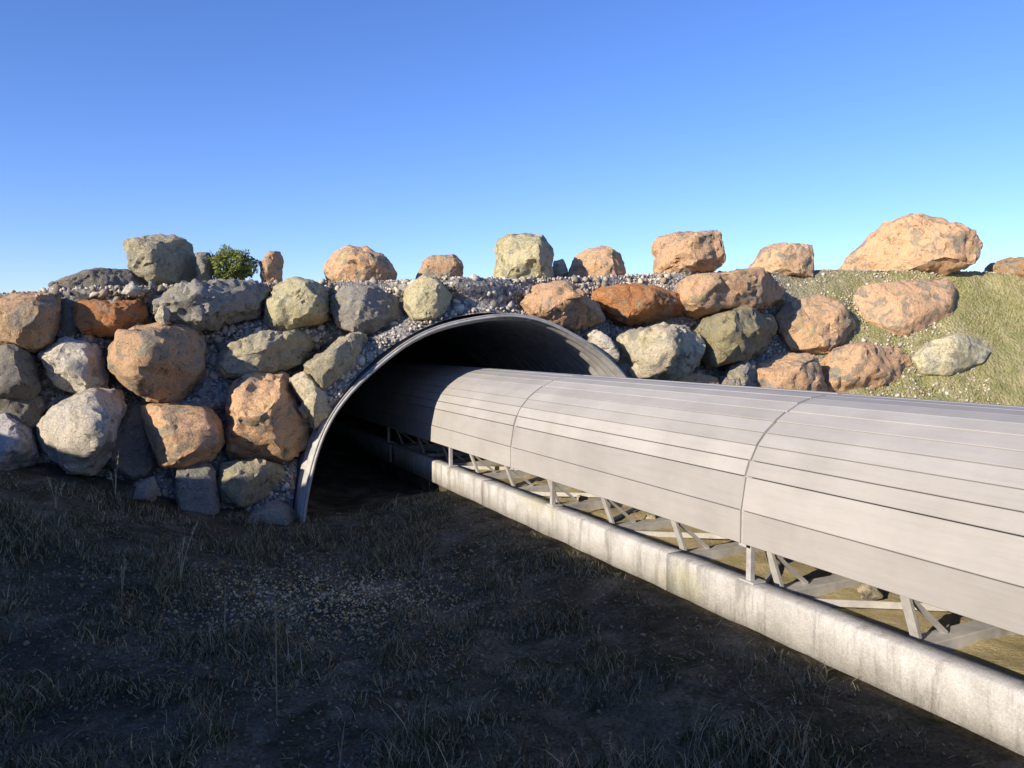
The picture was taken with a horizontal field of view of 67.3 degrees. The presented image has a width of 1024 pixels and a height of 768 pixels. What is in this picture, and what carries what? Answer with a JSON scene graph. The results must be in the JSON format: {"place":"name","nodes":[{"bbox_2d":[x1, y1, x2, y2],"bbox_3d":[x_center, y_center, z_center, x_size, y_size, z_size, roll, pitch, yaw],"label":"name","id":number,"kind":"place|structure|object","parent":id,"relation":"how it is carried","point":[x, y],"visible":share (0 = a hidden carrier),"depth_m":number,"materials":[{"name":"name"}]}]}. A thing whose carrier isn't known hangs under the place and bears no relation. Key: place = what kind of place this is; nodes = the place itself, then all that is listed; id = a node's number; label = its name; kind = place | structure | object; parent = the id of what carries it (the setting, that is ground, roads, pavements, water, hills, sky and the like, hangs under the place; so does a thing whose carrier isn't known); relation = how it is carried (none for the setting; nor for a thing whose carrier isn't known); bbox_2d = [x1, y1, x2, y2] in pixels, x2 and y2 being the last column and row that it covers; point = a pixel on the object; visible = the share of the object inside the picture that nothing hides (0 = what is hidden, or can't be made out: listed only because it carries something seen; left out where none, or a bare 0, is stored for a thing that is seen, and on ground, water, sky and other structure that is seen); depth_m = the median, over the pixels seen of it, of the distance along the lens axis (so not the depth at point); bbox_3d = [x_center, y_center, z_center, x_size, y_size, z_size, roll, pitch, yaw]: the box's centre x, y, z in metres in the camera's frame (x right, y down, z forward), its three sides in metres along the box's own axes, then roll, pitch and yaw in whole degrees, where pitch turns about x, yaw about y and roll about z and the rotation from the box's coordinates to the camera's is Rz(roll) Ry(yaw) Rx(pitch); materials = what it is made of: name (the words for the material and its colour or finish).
{"place":"outdoors","nodes":[
{"label":"outdoors","id":0,"kind":"place"},
{"bbox_2d":[0,411,1023,767],"bbox_3d":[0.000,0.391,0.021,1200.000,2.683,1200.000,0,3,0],"label":"ground","id":1,"kind":"structure","parent":0,"point":[344,479],"depth_m":3.79,"materials":[{"name":"soil"}]},
{"bbox_2d":[47,477,65,507],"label":"grass stalk","id":2,"kind":"object","parent":1,"relation":"on","point":[62,486],"depth_m":5.55,"materials":[{"name":"green plant"}]},
{"bbox_2d":[109,449,119,498],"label":"grass stalk","id":3,"kind":"object","parent":1,"relation":"on","point":[115,476],"depth_m":6.22,"materials":[{"name":"plant"}]},
{"bbox_2d":[119,558,127,597],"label":"grass stalk","id":4,"kind":"object","parent":1,"relation":"on","point":[123,570],"depth_m":4.56,"materials":[{"name":"green plant"}]},
{"bbox_2d":[132,476,157,500],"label":"boulder","id":5,"kind":"object","parent":1,"relation":"on","point":[146,489],"visible":1,"depth_m":6.25,"materials":[{"name":"stone"}]},
{"bbox_2d":[178,521,197,583],"bbox_3d":[-2.091,1.080,4.918,0.089,0.403,0.168,2,3,29],"label":"grass stalk","id":6,"kind":"object","parent":1,"relation":"on","point":[181,568],"depth_m":4.91,"materials":[{"name":"green plant"}]},
{"bbox_2d":[224,585,225,636],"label":"grass stalk","id":7,"kind":"object","parent":1,"relation":"on","point":[224,613],"depth_m":4.22,"materials":[{"name":"green plant"}]},
{"bbox_2d":[274,587,277,715],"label":"grass stalk","id":8,"kind":"object","parent":1,"relation":"on","point":[275,649],"depth_m":3.31,"materials":[{"name":"beige plant"}]},
{"bbox_2d":[279,628,304,669],"bbox_3d":[-1.091,1.323,3.834,0.120,0.207,0.075,0,3,0],"label":"grass stalk","id":9,"kind":"object","parent":1,"relation":"on","point":[288,652],"depth_m":3.81,"materials":[{"name":"green plant"}]},
{"bbox_2d":[338,722,344,762],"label":"grass stalk","id":10,"kind":"object","parent":1,"relation":"on","point":[340,750],"depth_m":2.99,"materials":[{"name":"plant"}]},
{"bbox_2d":[0,463,967,767],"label":"pebbles","id":11,"kind":"object","parent":1,"relation":"on","point":[316,609],"visible":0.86,"depth_m":4.48,"materials":[{"name":"gravel"}]},
{"bbox_2d":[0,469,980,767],"bbox_3d":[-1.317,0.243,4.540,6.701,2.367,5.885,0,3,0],"label":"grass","id":12,"kind":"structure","parent":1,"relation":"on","point":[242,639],"depth_m":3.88,"materials":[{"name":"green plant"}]},
{"bbox_2d":[328,361,1023,755],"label":"covered gallery","id":13,"kind":"object","parent":1,"relation":"on","point":[910,501],"visible":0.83,"depth_m":3.79,"materials":[{"name":"grey metal"}]},
{"bbox_2d":[338,420,1023,679],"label":"sand bed","id":14,"kind":"object","parent":1,"relation":"on","point":[1005,654],"visible":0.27,"depth_m":4.44,"materials":[{"name":"soil"}]},
{"bbox_2d":[576,495,587,500],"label":"rock","id":15,"kind":"object","parent":14,"relation":"on","point":[579,497],"visible":0.57,"depth_m":6.32,"materials":[{"name":"stone"}]},
{"bbox_2d":[644,514,656,518],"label":"rock","id":16,"kind":"object","parent":14,"relation":"on","point":[648,516],"visible":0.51,"depth_m":5.57,"materials":[{"name":"stone"}]},
{"bbox_2d":[857,583,883,600],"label":"rock","id":17,"kind":"object","parent":14,"relation":"on","point":[867,592],"visible":0.86,"depth_m":3.94,"materials":[{"name":"stone"}]},
{"bbox_2d":[691,619,727,650],"bbox_3d":[0.969,1.214,3.723,0.190,0.144,0.125,-2,4,-34],"label":"grass tuft","id":18,"kind":"object","parent":1,"relation":"on","point":[708,639],"visible":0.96,"depth_m":3.72,"materials":[{"name":"green plant"}]},
{"bbox_2d":[707,633,756,664],"bbox_3d":[0.993,1.218,3.567,0.140,0.145,0.255,-2,4,-34],"label":"grass tuft","id":19,"kind":"object","parent":1,"relation":"on","point":[735,655],"visible":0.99,"depth_m":3.56,"materials":[{"name":"green plant"}]},
{"bbox_2d":[733,642,769,676],"bbox_3d":[1.052,1.226,3.445,0.184,0.143,0.172,0,3,0],"label":"grass tuft","id":20,"kind":"object","parent":1,"relation":"on","point":[749,665],"visible":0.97,"depth_m":3.44,"materials":[{"name":"green plant"}]},
{"bbox_2d":[758,649,795,689],"bbox_3d":[1.143,1.229,3.320,0.142,0.139,0.210,0,3,-9],"label":"grass tuft","id":21,"kind":"object","parent":1,"relation":"on","point":[773,673],"visible":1,"depth_m":3.32,"materials":[{"name":"plant"}]},
{"bbox_2d":[787,660,836,707],"bbox_3d":[1.224,1.230,3.163,0.160,0.159,0.219,0,3,0],"label":"grass tuft","id":22,"kind":"object","parent":1,"relation":"on","point":[814,691],"visible":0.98,"depth_m":3.13,"materials":[{"name":"plant"}]},
{"bbox_2d":[756,268,1023,403],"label":"bank grass","id":23,"kind":"structure","parent":1,"relation":"on","point":[993,318],"depth_m":10.96,"materials":[{"name":"green plant"}]},
{"bbox_2d":[0,270,1023,510],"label":"embankment","id":24,"kind":"structure","parent":0,"point":[1010,379],"depth_m":10.34,"materials":[{"name":"soil"}]},
{"bbox_2d":[0,412,38,470],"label":"boulder","id":25,"kind":"object","parent":24,"relation":"on","point":[18,448],"visible":0.96,"depth_m":6.17,"materials":[{"name":"stone"}]},
{"bbox_2d":[0,344,41,400],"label":"boulder","id":26,"kind":"object","parent":24,"relation":"on","point":[20,378],"visible":0.94,"depth_m":6.20,"materials":[{"name":"stone"}]},
{"bbox_2d":[0,394,44,428],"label":"boulder","id":27,"kind":"object","parent":24,"relation":"on","point":[27,413],"visible":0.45,"depth_m":6.32,"materials":[{"name":"stone"}]},
{"bbox_2d":[0,291,61,352],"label":"boulder","id":28,"kind":"object","parent":24,"relation":"on","point":[29,322],"visible":0.88,"depth_m":6.25,"materials":[{"name":"stone"}]},
{"bbox_2d":[57,297,79,337],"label":"boulder","id":29,"kind":"object","parent":24,"relation":"on","point":[67,327],"visible":0.5,"depth_m":6.59,"materials":[{"name":"stone"}]},
{"bbox_2d":[37,336,108,393],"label":"boulder","id":30,"kind":"object","parent":24,"relation":"on","point":[72,365],"visible":0.92,"depth_m":6.38,"materials":[{"name":"stone"}]},
{"bbox_2d":[36,388,126,475],"bbox_3d":[-3.674,0.389,6.558,0.662,0.734,1.214,-2,4,-37],"label":"boulder","id":31,"kind":"object","parent":24,"relation":"on","point":[76,433],"visible":1,"depth_m":6.19,"materials":[{"name":"stone"}]},
{"bbox_2d":[48,267,146,288],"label":"boulder","id":32,"kind":"object","parent":24,"relation":"on","point":[99,277],"visible":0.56,"depth_m":6.82,"materials":[{"name":"stone"}]},
{"bbox_2d":[121,281,140,296],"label":"boulder","id":33,"kind":"object","parent":24,"relation":"on","point":[132,288],"visible":1,"depth_m":6.67,"materials":[{"name":"stone"}]},
{"bbox_2d":[105,404,157,479],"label":"boulder","id":34,"kind":"object","parent":24,"relation":"on","point":[136,459],"visible":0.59,"depth_m":6.61,"materials":[{"name":"stone"}]},
{"bbox_2d":[106,322,206,403],"bbox_3d":[-3.199,-0.175,6.949,0.833,0.792,1.505,-2,3,-27],"label":"boulder","id":35,"kind":"object","parent":24,"relation":"on","point":[156,362],"visible":0.94,"depth_m":6.46,"materials":[{"name":"stone"}]},
{"bbox_2d":[72,299,147,336],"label":"boulder","id":36,"kind":"object","parent":35,"relation":"on","point":[103,318],"visible":0.91,"depth_m":6.60,"materials":[{"name":"stone"}]},
{"bbox_2d":[155,306,170,325],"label":"boulder","id":37,"kind":"object","parent":35,"relation":"on","point":[162,315],"visible":1,"depth_m":6.64,"materials":[{"name":"stone"}]},
{"bbox_2d":[123,233,195,286],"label":"boulder","id":38,"kind":"object","parent":24,"relation":"on","point":[160,259],"visible":0.82,"depth_m":7.11,"materials":[{"name":"stone"}]},
{"bbox_2d":[141,402,225,468],"bbox_3d":[-2.877,0.444,6.804,0.698,0.584,0.772,0,3,0],"label":"boulder","id":39,"kind":"object","parent":24,"relation":"on","point":[183,435],"visible":1,"depth_m":6.52,"materials":[{"name":"stone"}]},
{"bbox_2d":[175,462,219,514],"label":"boulder","id":40,"kind":"object","parent":24,"relation":"on","point":[196,489],"visible":0.8,"depth_m":6.59,"materials":[{"name":"stone"}]},
{"bbox_2d":[195,252,212,280],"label":"boulder","id":41,"kind":"object","parent":24,"relation":"on","point":[203,267],"visible":0.73,"depth_m":7.29,"materials":[{"name":"stone"}]},
{"bbox_2d":[150,278,268,330],"bbox_3d":[-2.848,-0.738,7.253,1.079,0.511,1.057,-2,4,-32],"label":"boulder","id":42,"kind":"object","parent":24,"relation":"on","point":[209,305],"visible":0.85,"depth_m":6.87,"materials":[{"name":"stone"}]},
{"bbox_2d":[207,244,260,279],"bbox_3d":[-2.731,-1.137,7.458,0.576,0.433,0.534,0,3,0],"label":"bush","id":43,"kind":"object","parent":42,"relation":"on","point":[239,269],"visible":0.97,"depth_m":7.36,"materials":[{"name":"green plant"}]},
{"bbox_2d":[216,458,285,508],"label":"boulder","id":44,"kind":"object","parent":24,"relation":"on","point":[244,483],"visible":0.99,"depth_m":6.79,"materials":[{"name":"stone"}]},
{"bbox_2d":[216,328,314,378],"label":"boulder","id":45,"kind":"object","parent":24,"relation":"on","point":[267,351],"visible":0.89,"depth_m":7.05,"materials":[{"name":"stone"}]},
{"bbox_2d":[225,371,310,461],"bbox_3d":[-2.343,0.318,7.354,0.806,0.900,1.414,-1,3,-23],"label":"boulder","id":46,"kind":"object","parent":24,"relation":"on","point":[264,421],"visible":0.9,"depth_m":6.87,"materials":[{"name":"stone"}]},
{"bbox_2d":[259,251,283,282],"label":"boulder","id":47,"kind":"object","parent":24,"relation":"on","point":[271,266],"visible":0.85,"depth_m":7.50,"materials":[{"name":"stone"}]},
{"bbox_2d":[248,500,295,524],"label":"boulder","id":48,"kind":"object","parent":24,"relation":"on","point":[276,510],"visible":0.27,"depth_m":6.74,"materials":[{"name":"stone"}]},
{"bbox_2d":[262,276,329,329],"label":"boulder","id":49,"kind":"object","parent":24,"relation":"on","point":[292,303],"visible":0.8,"depth_m":7.20,"materials":[{"name":"stone"}]},
{"bbox_2d":[289,371,331,429],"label":"boulder","id":50,"kind":"object","parent":24,"relation":"on","point":[313,397],"visible":0.93,"depth_m":6.97,"materials":[{"name":"stone"}]},
{"bbox_2d":[303,332,367,389],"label":"boulder","id":51,"kind":"object","parent":24,"relation":"on","point":[330,364],"visible":0.76,"depth_m":6.99,"materials":[{"name":"stone"}]},
{"bbox_2d":[323,245,397,281],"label":"boulder","id":52,"kind":"object","parent":24,"relation":"on","point":[354,263],"visible":0.69,"depth_m":7.86,"materials":[{"name":"stone"}]},
{"bbox_2d":[329,283,403,334],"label":"boulder","id":53,"kind":"object","parent":24,"relation":"on","point":[367,309],"visible":0.88,"depth_m":7.39,"materials":[{"name":"stone"}]},
{"bbox_2d":[403,274,452,320],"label":"boulder","id":54,"kind":"object","parent":24,"relation":"on","point":[426,297],"visible":0.91,"depth_m":7.53,"materials":[{"name":"stone"}]},
{"bbox_2d":[415,254,463,278],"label":"boulder","id":55,"kind":"object","parent":24,"relation":"on","point":[441,266],"visible":0.52,"depth_m":8.44,"materials":[{"name":"stone"}]},
{"bbox_2d":[293,313,627,521],"bbox_3d":[-7.086,0.047,21.993,4.152,3.047,32.109,-2,3,-26],"label":"culvert","id":56,"kind":"object","parent":24,"relation":"in","point":[514,341],"visible":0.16,"depth_m":8.93,"materials":[{"name":"metal"}]},
{"bbox_2d":[0,269,1009,510],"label":"gravel","id":57,"kind":"structure","parent":24,"relation":"on","point":[218,338],"depth_m":7.69,"materials":[{"name":"grey gravel"}]},
{"bbox_2d":[493,233,553,278],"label":"boulder","id":58,"kind":"object","parent":24,"relation":"on","point":[526,255],"visible":0.8,"depth_m":8.54,"materials":[{"name":"stone"}]},
{"bbox_2d":[553,259,567,277],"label":"boulder","id":59,"kind":"object","parent":24,"relation":"on","point":[560,269],"visible":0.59,"depth_m":9.21,"materials":[{"name":"stone"}]},
{"bbox_2d":[519,280,605,330],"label":"boulder","id":60,"kind":"object","parent":24,"relation":"on","point":[569,305],"visible":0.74,"depth_m":8.18,"materials":[{"name":"stone"}]},
{"bbox_2d":[567,246,625,277],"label":"boulder","id":61,"kind":"object","parent":24,"relation":"on","point":[601,260],"visible":0.75,"depth_m":9.12,"materials":[{"name":"stone"}]},
{"bbox_2d":[585,330,619,362],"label":"boulder","id":62,"kind":"object","parent":24,"relation":"on","point":[602,342],"visible":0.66,"depth_m":8.45,"materials":[{"name":"stone"}]},
{"bbox_2d":[589,283,682,326],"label":"boulder","id":63,"kind":"object","parent":24,"relation":"on","point":[635,304],"visible":0.93,"depth_m":8.89,"materials":[{"name":"stone"}]},
{"bbox_2d":[612,322,705,380],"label":"boulder","id":64,"kind":"object","parent":24,"relation":"on","point":[665,351],"visible":0.86,"depth_m":8.62,"materials":[{"name":"stone"}]},
{"bbox_2d":[651,230,725,273],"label":"boulder","id":65,"kind":"object","parent":24,"relation":"on","point":[691,251],"visible":0.81,"depth_m":9.47,"materials":[{"name":"stone"}]},
{"bbox_2d":[674,373,718,383],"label":"boulder","id":66,"kind":"object","parent":24,"relation":"on","point":[696,377],"visible":0.26,"depth_m":9.04,"materials":[{"name":"stone"}]},
{"bbox_2d":[673,267,784,318],"bbox_3d":[2.851,-1.172,10.142,1.096,0.671,2.472,2,4,34],"label":"boulder","id":67,"kind":"object","parent":24,"relation":"on","point":[702,295],"visible":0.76,"depth_m":9.38,"materials":[{"name":"stone"}]},
{"bbox_2d":[692,305,777,368],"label":"boulder","id":68,"kind":"object","parent":24,"relation":"on","point":[740,334],"visible":0.81,"depth_m":9.18,"materials":[{"name":"stone"}]},
{"bbox_2d":[719,360,756,386],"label":"boulder","id":69,"kind":"object","parent":24,"relation":"on","point":[742,373],"visible":0.57,"depth_m":9.29,"materials":[{"name":"stone"}]},
{"bbox_2d":[748,242,814,276],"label":"boulder","id":70,"kind":"object","parent":24,"relation":"on","point":[793,259],"visible":0.78,"depth_m":10.92,"materials":[{"name":"stone"}]},
{"bbox_2d":[756,353,827,391],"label":"boulder","id":71,"kind":"object","parent":24,"relation":"on","point":[800,371],"visible":0.45,"depth_m":9.54,"materials":[{"name":"stone"}]},
{"bbox_2d":[775,294,855,353],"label":"boulder","id":72,"kind":"object","parent":24,"relation":"on","point":[816,324],"visible":0.83,"depth_m":10.31,"materials":[{"name":"stone"}]},
{"bbox_2d":[821,342,911,392],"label":"boulder","id":73,"kind":"object","parent":24,"relation":"on","point":[846,368],"visible":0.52,"depth_m":10.01,"materials":[{"name":"stone"}]},
{"bbox_2d":[852,279,956,335],"bbox_3d":[5.677,-1.089,11.149,1.804,0.902,0.822,-1,3,-22],"label":"boulder","id":74,"kind":"object","parent":24,"relation":"on","point":[906,307],"visible":0.84,"depth_m":10.84,"materials":[{"name":"stone"}]},
{"bbox_2d":[838,213,982,275],"bbox_3d":[6.132,-2.112,11.952,2.033,1.002,1.193,2,4,30],"label":"boulder","id":75,"kind":"object","parent":24,"relation":"on","point":[925,242],"visible":0.77,"depth_m":11.43,"materials":[{"name":"stone"}]},
{"bbox_2d":[911,334,990,376],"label":"boulder","id":76,"kind":"object","parent":24,"relation":"on","point":[950,355],"visible":0.94,"depth_m":10.33,"materials":[{"name":"stone"}]},
{"bbox_2d":[984,257,1023,278],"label":"boulder","id":77,"kind":"object","parent":24,"relation":"on","point":[1013,266],"visible":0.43,"depth_m":11.77,"materials":[{"name":"stone"}]},
{"bbox_2d":[0,0,1023,292],"label":"sky","id":78,"kind":"structure","parent":0,"point":[410,132],"materials":[{"name":"blue"}]}
]}

